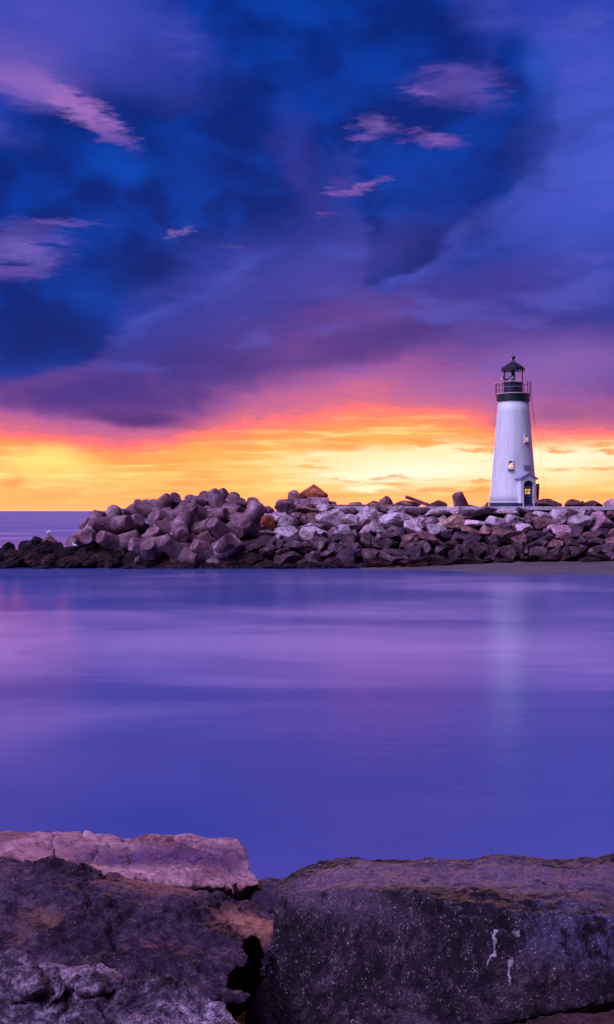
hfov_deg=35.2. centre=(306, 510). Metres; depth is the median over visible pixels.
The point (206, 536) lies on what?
tetrapod
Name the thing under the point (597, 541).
armour stone
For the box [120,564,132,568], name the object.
armour stone
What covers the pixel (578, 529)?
armour stone
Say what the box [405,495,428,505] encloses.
timber beam
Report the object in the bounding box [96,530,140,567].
tetrapod
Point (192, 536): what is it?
tetrapod
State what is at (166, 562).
armour stone
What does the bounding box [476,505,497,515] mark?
armour stone
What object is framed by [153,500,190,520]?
tetrapod
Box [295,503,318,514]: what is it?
armour stone
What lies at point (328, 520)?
armour stone
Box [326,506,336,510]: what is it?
armour stone
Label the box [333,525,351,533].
armour stone
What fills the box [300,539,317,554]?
armour stone
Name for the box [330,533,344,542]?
armour stone
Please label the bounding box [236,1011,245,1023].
shore ground
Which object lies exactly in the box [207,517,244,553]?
tetrapod
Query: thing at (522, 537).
armour stone
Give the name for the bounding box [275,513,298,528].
armour stone
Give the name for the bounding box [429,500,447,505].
crest rock
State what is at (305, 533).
armour stone
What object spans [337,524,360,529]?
armour stone
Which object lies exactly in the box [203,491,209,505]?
tetrapod
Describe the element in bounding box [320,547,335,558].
armour stone
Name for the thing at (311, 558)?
armour stone
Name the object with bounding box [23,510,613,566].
embankment
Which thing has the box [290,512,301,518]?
armour stone
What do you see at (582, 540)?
armour stone
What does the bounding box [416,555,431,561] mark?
armour stone
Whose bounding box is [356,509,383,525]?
armour stone
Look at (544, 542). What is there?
armour stone
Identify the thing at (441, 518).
armour stone
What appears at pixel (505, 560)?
armour stone
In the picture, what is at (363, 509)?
armour stone
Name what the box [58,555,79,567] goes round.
armour stone
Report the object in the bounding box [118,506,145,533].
tetrapod
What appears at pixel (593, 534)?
armour stone
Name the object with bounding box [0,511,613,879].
water
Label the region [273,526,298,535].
armour stone
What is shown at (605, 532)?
armour stone
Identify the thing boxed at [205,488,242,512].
tetrapod
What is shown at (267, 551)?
armour stone
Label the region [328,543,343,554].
armour stone
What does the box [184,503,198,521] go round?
tetrapod
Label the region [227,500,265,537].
tetrapod
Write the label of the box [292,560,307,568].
armour stone
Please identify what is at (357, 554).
armour stone
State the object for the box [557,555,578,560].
armour stone
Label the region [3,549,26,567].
armour stone
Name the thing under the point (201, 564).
armour stone
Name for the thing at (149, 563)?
armour stone
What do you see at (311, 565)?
armour stone
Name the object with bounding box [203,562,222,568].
armour stone
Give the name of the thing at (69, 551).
armour stone
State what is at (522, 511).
armour stone
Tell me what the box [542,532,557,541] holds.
armour stone
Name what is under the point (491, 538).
armour stone
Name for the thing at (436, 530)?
armour stone
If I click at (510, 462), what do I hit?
window
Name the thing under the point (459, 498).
tetrapod
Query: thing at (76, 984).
boulder
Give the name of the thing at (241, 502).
tetrapod
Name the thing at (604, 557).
armour stone
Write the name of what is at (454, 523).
armour stone
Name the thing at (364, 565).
armour stone
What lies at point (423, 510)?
armour stone
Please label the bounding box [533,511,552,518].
armour stone
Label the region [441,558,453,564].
armour stone
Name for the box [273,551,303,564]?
armour stone
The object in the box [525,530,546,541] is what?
armour stone
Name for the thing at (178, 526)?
tetrapod
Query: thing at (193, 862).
boulder
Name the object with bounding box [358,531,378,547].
armour stone
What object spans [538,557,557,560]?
armour stone
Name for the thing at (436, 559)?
armour stone
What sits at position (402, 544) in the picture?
armour stone
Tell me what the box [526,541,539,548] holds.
armour stone
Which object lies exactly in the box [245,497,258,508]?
tetrapod
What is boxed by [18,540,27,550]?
armour stone
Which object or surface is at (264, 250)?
sky
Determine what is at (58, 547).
armour stone
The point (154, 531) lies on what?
tetrapod
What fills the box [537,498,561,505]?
crest rock
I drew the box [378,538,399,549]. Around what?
armour stone
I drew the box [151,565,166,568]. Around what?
armour stone
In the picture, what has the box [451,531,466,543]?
armour stone
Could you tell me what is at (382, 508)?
armour stone
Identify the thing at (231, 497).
tetrapod
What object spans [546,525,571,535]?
armour stone
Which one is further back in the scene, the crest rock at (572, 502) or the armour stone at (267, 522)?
the crest rock at (572, 502)
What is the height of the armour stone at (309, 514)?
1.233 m
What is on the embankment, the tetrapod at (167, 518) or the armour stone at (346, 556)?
the tetrapod at (167, 518)
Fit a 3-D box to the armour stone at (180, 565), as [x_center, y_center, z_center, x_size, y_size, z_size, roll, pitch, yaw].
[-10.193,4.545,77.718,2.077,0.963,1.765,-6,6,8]
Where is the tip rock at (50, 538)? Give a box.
[41,534,56,543]
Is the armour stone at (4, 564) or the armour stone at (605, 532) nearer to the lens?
the armour stone at (4, 564)
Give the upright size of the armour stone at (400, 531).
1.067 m
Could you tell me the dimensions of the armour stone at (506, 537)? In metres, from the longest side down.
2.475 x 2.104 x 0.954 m
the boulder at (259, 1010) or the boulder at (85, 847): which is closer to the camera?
the boulder at (259, 1010)
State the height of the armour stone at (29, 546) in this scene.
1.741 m
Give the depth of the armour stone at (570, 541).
80.69 m
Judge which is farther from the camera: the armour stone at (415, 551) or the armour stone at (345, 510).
the armour stone at (345, 510)
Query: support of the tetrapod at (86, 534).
on the embankment
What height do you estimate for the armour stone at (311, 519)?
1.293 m
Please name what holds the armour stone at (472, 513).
on the armour stone at (466, 517)
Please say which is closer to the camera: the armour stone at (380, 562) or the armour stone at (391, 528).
the armour stone at (380, 562)
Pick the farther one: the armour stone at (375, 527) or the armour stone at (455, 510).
the armour stone at (455, 510)
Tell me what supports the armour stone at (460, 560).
on the sand
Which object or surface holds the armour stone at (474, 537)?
on the armour stone at (468, 543)
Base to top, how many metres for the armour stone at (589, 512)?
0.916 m
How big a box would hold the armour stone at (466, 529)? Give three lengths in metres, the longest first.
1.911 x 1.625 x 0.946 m
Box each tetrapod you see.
[66,535,92,547]
[73,510,105,544]
[78,517,89,528]
[88,505,133,534]
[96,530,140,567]
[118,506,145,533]
[120,499,139,514]
[128,534,173,555]
[133,493,173,526]
[135,539,161,562]
[141,516,174,537]
[143,492,180,508]
[146,526,161,536]
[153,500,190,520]
[155,507,193,541]
[159,535,198,565]
[170,531,196,542]
[178,494,194,505]
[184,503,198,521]
[188,502,228,521]
[189,517,213,536]
[190,539,235,564]
[193,488,228,506]
[197,531,233,558]
[197,534,234,561]
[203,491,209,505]
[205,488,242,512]
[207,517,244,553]
[210,492,245,509]
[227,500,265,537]
[234,497,246,508]
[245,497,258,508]
[275,490,299,504]
[288,497,306,504]
[452,491,477,506]
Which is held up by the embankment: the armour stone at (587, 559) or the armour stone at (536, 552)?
the armour stone at (536, 552)
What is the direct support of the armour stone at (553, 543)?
on the armour stone at (555, 552)
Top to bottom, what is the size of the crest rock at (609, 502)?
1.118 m
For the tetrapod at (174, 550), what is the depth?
77.27 m
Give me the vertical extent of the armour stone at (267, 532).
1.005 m
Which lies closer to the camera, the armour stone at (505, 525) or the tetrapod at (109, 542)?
the tetrapod at (109, 542)
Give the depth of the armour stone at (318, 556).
78.23 m
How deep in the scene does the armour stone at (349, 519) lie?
82.71 m
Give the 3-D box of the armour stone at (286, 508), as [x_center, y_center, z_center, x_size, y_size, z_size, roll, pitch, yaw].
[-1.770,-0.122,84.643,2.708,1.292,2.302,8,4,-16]
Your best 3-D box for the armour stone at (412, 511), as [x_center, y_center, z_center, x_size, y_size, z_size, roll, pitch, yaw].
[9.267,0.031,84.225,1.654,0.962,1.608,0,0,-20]
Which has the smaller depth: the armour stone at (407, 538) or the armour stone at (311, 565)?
the armour stone at (311, 565)
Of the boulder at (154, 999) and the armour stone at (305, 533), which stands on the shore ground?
the boulder at (154, 999)
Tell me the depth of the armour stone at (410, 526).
81.89 m
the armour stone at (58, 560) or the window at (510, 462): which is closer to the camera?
the armour stone at (58, 560)
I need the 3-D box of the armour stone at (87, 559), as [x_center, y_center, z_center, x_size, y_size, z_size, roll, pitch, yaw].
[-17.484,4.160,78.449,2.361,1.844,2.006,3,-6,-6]
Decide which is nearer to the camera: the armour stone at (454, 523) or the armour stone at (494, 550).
the armour stone at (494, 550)
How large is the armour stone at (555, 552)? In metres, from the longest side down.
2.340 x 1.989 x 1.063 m
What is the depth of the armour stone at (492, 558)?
79.03 m
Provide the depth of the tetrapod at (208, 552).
77.31 m
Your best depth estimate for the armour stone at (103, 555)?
77.77 m
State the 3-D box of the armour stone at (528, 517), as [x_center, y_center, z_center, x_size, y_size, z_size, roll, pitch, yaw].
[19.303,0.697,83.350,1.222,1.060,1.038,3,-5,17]
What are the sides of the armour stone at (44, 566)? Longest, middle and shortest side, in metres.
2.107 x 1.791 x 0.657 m
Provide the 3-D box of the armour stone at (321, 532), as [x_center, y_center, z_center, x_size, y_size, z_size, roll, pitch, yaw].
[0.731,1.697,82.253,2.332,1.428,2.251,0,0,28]
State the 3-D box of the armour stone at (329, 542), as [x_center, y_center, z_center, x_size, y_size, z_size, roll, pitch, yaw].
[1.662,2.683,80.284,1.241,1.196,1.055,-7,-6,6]
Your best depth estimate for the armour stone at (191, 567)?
76.92 m
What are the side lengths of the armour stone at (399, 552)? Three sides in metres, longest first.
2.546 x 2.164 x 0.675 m
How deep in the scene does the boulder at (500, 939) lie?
4.17 m
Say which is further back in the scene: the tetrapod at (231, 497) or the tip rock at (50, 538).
the tetrapod at (231, 497)
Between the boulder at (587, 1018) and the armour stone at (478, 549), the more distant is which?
the armour stone at (478, 549)
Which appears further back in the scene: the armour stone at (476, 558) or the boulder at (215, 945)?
the armour stone at (476, 558)
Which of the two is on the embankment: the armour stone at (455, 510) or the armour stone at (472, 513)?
the armour stone at (455, 510)
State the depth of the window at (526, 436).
87.31 m
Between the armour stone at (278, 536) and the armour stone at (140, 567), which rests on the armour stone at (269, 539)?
the armour stone at (278, 536)
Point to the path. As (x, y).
(530, 507)
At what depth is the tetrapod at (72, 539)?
79.06 m
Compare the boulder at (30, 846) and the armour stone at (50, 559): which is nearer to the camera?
the boulder at (30, 846)
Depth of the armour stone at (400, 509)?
83.62 m
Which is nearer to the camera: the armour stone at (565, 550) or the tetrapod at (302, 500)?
the armour stone at (565, 550)
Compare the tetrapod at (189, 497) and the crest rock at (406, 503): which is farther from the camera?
the crest rock at (406, 503)
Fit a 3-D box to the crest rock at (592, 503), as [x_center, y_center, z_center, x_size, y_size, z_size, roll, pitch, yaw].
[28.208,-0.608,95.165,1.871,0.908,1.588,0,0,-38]
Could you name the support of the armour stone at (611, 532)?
on the armour stone at (609, 539)
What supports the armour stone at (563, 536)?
on the armour stone at (553, 543)
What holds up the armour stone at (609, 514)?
on the armour stone at (603, 520)
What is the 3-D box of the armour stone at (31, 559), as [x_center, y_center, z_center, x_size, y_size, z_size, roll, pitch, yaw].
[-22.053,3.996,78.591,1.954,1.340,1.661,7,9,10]
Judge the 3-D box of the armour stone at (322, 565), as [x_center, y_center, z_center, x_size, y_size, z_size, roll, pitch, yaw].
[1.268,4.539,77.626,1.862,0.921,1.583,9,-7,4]
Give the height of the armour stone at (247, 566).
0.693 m
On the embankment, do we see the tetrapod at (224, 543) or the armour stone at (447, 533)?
the tetrapod at (224, 543)
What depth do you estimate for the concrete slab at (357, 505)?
84.41 m
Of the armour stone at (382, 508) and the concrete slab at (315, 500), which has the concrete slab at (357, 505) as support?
the concrete slab at (315, 500)
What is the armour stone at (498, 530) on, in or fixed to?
on the embankment
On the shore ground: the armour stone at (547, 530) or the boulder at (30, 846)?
the boulder at (30, 846)
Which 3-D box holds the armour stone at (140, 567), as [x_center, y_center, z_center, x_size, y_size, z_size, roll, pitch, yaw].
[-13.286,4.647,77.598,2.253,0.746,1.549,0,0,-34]
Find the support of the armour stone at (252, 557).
on the armour stone at (236, 559)
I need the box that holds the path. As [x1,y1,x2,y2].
[333,506,613,509]
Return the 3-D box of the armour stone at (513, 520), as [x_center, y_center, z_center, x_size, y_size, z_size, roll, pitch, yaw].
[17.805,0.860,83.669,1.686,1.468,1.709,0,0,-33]
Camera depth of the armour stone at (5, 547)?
79.19 m
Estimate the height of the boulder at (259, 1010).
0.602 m
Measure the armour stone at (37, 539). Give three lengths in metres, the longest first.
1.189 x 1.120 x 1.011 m
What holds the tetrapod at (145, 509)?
on the embankment
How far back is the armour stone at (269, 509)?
83.92 m
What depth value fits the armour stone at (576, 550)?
80.03 m
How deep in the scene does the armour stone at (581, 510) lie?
83.73 m
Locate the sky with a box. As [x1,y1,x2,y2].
[0,0,613,510]
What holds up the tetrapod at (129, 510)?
on the embankment
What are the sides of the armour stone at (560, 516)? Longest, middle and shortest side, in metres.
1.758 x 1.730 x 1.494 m
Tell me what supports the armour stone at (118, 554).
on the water
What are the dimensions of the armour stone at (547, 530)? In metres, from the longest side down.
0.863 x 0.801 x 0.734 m
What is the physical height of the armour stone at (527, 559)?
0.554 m
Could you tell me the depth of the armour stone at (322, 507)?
84.12 m
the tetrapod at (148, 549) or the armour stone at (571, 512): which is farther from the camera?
the armour stone at (571, 512)
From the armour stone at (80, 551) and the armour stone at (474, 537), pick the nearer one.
the armour stone at (80, 551)
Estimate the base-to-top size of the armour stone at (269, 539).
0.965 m
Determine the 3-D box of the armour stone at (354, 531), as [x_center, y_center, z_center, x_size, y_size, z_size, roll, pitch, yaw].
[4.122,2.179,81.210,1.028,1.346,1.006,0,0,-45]
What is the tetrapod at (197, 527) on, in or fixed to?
on the embankment
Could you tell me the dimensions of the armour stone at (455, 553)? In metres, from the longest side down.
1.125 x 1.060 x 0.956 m
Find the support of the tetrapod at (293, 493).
on the embankment
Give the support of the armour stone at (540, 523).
on the embankment
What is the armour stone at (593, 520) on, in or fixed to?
on the armour stone at (603, 520)
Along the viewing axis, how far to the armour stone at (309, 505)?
83.93 m
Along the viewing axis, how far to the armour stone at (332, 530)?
81.33 m
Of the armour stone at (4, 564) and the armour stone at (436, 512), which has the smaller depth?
the armour stone at (4, 564)
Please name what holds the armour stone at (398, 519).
on the embankment
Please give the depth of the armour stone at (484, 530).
81.66 m
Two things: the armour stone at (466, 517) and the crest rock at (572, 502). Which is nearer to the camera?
the armour stone at (466, 517)
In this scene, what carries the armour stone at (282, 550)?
on the armour stone at (290, 557)
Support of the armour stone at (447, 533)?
on the armour stone at (459, 537)
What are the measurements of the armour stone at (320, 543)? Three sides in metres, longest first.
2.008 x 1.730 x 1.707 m
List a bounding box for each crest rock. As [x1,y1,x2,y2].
[298,484,327,498]
[378,496,392,504]
[393,500,421,505]
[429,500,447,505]
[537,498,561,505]
[564,499,582,505]
[583,500,603,505]
[603,499,613,505]
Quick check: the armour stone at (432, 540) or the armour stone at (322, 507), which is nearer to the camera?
the armour stone at (432, 540)
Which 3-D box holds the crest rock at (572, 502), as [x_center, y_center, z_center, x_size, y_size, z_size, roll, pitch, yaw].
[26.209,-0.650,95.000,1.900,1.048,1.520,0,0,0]
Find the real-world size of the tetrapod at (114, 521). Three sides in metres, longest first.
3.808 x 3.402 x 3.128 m
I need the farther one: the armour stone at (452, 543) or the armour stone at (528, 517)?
the armour stone at (528, 517)
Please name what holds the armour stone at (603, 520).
on the embankment
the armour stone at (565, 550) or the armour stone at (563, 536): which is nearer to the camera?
the armour stone at (565, 550)
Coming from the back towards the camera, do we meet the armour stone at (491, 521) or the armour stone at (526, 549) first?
the armour stone at (491, 521)
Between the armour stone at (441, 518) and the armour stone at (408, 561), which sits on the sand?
the armour stone at (408, 561)
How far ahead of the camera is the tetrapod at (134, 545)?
77.31 m
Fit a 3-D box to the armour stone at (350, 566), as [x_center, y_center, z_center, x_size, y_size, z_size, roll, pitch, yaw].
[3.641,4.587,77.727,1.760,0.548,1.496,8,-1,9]
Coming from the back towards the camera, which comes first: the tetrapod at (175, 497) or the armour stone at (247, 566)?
the tetrapod at (175, 497)
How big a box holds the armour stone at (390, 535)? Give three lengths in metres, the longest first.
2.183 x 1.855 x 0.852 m
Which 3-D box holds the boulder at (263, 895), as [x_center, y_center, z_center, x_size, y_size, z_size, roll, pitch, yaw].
[-0.176,2.305,5.453,0.304,0.382,0.511,0,0,0]
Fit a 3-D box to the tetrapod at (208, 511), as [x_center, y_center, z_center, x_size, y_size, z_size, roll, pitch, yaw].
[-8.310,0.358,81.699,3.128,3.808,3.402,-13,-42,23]
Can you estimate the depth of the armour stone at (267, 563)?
77.56 m
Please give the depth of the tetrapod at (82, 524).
81.05 m
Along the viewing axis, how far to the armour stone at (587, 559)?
79.47 m
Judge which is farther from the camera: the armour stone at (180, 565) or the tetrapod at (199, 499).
the tetrapod at (199, 499)
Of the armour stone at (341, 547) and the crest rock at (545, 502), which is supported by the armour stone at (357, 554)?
the armour stone at (341, 547)
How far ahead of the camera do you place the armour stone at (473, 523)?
82.52 m
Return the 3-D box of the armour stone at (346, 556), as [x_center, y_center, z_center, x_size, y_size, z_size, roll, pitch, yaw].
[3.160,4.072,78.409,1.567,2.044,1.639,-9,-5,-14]
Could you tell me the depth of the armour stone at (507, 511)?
83.61 m
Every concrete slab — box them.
[307,497,328,504]
[330,504,397,505]
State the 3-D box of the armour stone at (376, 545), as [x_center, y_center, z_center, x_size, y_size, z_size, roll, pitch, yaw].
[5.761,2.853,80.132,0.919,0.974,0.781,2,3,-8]
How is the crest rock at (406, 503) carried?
on the embankment
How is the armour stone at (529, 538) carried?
on the armour stone at (532, 544)
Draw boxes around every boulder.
[0,830,55,860]
[0,856,273,1020]
[0,948,45,1004]
[0,975,239,1023]
[39,961,124,1006]
[52,830,141,874]
[92,833,258,901]
[245,975,275,1023]
[250,877,282,913]
[267,854,613,1023]
[517,1009,613,1023]
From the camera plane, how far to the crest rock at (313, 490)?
88.13 m
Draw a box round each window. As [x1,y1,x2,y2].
[507,460,513,469]
[524,434,529,443]
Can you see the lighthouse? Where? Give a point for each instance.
(514, 478)
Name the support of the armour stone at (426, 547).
on the embankment
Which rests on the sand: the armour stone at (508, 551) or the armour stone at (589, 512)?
the armour stone at (508, 551)
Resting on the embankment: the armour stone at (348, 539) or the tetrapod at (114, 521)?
the armour stone at (348, 539)
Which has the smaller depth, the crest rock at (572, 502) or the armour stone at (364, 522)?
the armour stone at (364, 522)
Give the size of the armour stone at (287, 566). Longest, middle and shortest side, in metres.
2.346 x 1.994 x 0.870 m
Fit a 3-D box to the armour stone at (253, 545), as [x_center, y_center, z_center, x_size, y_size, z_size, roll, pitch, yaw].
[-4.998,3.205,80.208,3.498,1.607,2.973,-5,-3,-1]
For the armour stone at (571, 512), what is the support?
on the embankment
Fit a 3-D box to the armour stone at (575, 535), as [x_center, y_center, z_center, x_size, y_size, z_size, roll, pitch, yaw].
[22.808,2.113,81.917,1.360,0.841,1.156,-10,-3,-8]
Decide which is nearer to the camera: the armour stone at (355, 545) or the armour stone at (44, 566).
the armour stone at (44, 566)
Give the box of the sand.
[357,560,613,574]
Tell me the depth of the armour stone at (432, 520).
82.33 m
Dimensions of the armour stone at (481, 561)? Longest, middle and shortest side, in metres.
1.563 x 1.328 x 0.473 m
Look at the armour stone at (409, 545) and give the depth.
79.73 m
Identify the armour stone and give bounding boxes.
[0,542,15,553]
[0,561,18,567]
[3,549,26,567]
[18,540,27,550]
[21,540,38,554]
[24,551,42,567]
[30,564,53,568]
[31,536,42,543]
[34,540,53,555]
[40,553,61,567]
[52,542,63,553]
[55,555,67,567]
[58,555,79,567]
[62,546,78,555]
[74,547,90,554]
[78,551,97,567]
[95,550,117,567]
[103,557,120,568]
[110,550,123,566]
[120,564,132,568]
[122,552,137,565]
[131,565,150,568]
[136,557,161,567]
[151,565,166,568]
[157,558,172,567]
[170,562,188,568]
[185,565,198,568]
[198,561,204,568]
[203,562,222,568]
[219,553,247,567]
[236,564,258,568]
[238,539,265,553]
[245,552,264,564]
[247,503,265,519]
[249,529,273,538]
[250,535,275,544]
[251,558,277,567]
[258,541,274,558]
[260,515,275,530]
[265,505,274,513]
[270,512,284,521]
[272,563,296,568]
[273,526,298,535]
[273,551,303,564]
[274,502,298,515]
[274,539,285,550]
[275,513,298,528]
[275,534,282,539]
[275,547,290,554]
[281,534,304,541]
[282,540,303,552]
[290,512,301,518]
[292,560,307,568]
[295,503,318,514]
[296,523,323,529]
[298,527,318,539]
[298,551,322,562]
[299,514,308,524]
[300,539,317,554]
[304,553,318,562]
[306,503,316,512]
[306,513,318,518]
[307,522,327,537]
[307,562,318,568]
[308,514,318,523]
[311,536,327,552]
[315,509,344,530]
[316,504,329,512]
[316,561,332,568]
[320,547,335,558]
[322,536,332,549]
[323,557,343,567]
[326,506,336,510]
[327,526,338,538]
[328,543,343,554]
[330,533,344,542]
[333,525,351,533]
[336,548,354,564]
[337,507,353,513]
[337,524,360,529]
[338,545,346,551]
[339,533,356,548]
[340,514,362,528]
[342,564,359,568]
[350,529,359,542]
[351,542,362,548]
[353,549,361,561]
[355,562,374,567]
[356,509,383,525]
[358,506,369,513]
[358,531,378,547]
[359,524,372,535]
[361,519,370,526]
[361,548,379,559]
[363,558,394,566]
[369,521,385,533]
[370,502,388,512]
[371,539,381,549]
[374,532,399,539]
[375,531,382,540]
[377,550,394,562]
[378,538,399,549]
[379,512,411,528]
[382,549,410,556]
[386,524,405,531]
[387,505,406,513]
[391,555,408,561]
[392,527,404,539]
[397,558,417,564]
[399,540,405,548]
[401,533,417,542]
[404,520,423,533]
[405,508,422,515]
[405,542,416,549]
[407,545,423,558]
[410,517,424,529]
[414,562,429,566]
[416,530,442,546]
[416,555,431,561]
[417,540,433,554]
[418,508,429,513]
[423,508,449,516]
[423,516,438,530]
[426,524,446,536]
[429,554,449,565]
[435,546,450,557]
[437,514,464,531]
[438,515,446,521]
[441,529,452,537]
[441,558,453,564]
[443,539,459,548]
[446,507,463,513]
[448,549,461,558]
[450,558,474,563]
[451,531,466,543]
[454,544,468,556]
[456,514,470,519]
[459,509,480,517]
[460,526,481,535]
[462,531,483,544]
[462,553,479,563]
[463,540,474,550]
[464,520,484,527]
[469,542,487,557]
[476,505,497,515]
[477,559,489,563]
[479,525,492,537]
[484,516,504,527]
[484,545,499,555]
[484,555,499,561]
[485,535,500,545]
[489,509,519,514]
[491,526,515,535]
[497,523,511,528]
[497,544,517,558]
[498,558,514,562]
[500,531,523,542]
[504,513,525,526]
[511,532,527,544]
[512,541,525,557]
[515,523,533,532]
[516,507,532,515]
[516,546,528,557]
[520,556,535,561]
[524,513,537,524]
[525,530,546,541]
[526,535,532,542]
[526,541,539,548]
[527,546,547,558]
[532,517,557,530]
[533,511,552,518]
[536,539,547,546]
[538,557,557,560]
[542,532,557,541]
[543,528,552,533]
[543,546,562,558]
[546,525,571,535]
[546,539,564,549]
[549,509,568,524]
[555,532,570,540]
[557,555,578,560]
[561,546,569,555]
[564,537,579,546]
[566,509,578,516]
[567,514,591,527]
[570,526,583,534]
[570,531,582,539]
[570,546,583,555]
[574,508,585,514]
[574,556,602,561]
[576,536,589,545]
[582,530,602,538]
[585,508,594,515]
[585,512,613,530]
[586,545,602,556]
[588,538,604,545]
[590,516,596,524]
[596,528,609,538]
[597,554,609,559]
[602,543,613,553]
[604,536,613,542]
[605,511,613,518]
[605,552,613,560]
[608,528,613,536]
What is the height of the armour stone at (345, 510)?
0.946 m
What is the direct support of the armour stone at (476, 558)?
on the sand
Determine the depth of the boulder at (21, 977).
3.67 m
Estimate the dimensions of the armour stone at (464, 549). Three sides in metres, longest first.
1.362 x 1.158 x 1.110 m
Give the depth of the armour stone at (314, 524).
81.83 m
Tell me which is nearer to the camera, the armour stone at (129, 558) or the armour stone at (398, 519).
the armour stone at (129, 558)
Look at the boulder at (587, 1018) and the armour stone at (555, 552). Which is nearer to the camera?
the boulder at (587, 1018)
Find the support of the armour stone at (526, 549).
on the armour stone at (536, 552)
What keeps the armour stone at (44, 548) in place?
on the embankment
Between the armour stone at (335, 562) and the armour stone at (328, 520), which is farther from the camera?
the armour stone at (328, 520)
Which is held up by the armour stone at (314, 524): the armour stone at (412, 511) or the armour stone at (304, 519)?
the armour stone at (304, 519)
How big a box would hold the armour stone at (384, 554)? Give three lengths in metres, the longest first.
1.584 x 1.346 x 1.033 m
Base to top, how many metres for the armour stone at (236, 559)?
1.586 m
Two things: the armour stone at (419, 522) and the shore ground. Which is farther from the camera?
the armour stone at (419, 522)
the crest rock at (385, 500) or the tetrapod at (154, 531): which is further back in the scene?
the crest rock at (385, 500)
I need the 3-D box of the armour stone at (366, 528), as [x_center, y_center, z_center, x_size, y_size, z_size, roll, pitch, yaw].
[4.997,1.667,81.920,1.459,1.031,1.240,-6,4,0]
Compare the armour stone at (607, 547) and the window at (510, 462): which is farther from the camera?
the window at (510, 462)
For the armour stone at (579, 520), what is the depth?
82.94 m
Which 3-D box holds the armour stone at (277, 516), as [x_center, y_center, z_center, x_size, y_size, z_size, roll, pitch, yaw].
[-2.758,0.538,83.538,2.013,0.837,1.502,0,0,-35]
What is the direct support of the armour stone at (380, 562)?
on the sand
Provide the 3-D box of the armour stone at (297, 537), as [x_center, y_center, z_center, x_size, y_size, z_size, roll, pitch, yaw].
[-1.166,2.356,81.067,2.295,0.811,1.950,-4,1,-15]
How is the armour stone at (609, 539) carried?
on the armour stone at (607, 547)
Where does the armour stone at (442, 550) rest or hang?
on the armour stone at (436, 559)
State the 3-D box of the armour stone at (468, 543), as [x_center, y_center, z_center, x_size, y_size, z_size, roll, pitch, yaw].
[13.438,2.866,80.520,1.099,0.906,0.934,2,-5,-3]
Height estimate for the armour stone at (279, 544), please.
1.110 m
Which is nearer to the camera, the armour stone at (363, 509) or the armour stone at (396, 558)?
the armour stone at (396, 558)
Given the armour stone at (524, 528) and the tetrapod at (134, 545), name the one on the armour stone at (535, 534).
the armour stone at (524, 528)
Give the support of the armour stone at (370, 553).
on the armour stone at (380, 562)
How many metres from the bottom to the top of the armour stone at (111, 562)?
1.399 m
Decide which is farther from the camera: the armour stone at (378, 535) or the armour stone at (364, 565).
the armour stone at (378, 535)
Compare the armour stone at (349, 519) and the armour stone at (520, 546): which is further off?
the armour stone at (349, 519)
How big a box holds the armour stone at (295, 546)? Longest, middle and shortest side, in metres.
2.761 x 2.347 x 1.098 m
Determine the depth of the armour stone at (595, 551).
80.19 m
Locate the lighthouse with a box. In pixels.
[489,355,547,505]
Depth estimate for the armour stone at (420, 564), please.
77.86 m
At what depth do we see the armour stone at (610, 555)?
79.87 m
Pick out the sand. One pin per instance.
(517, 567)

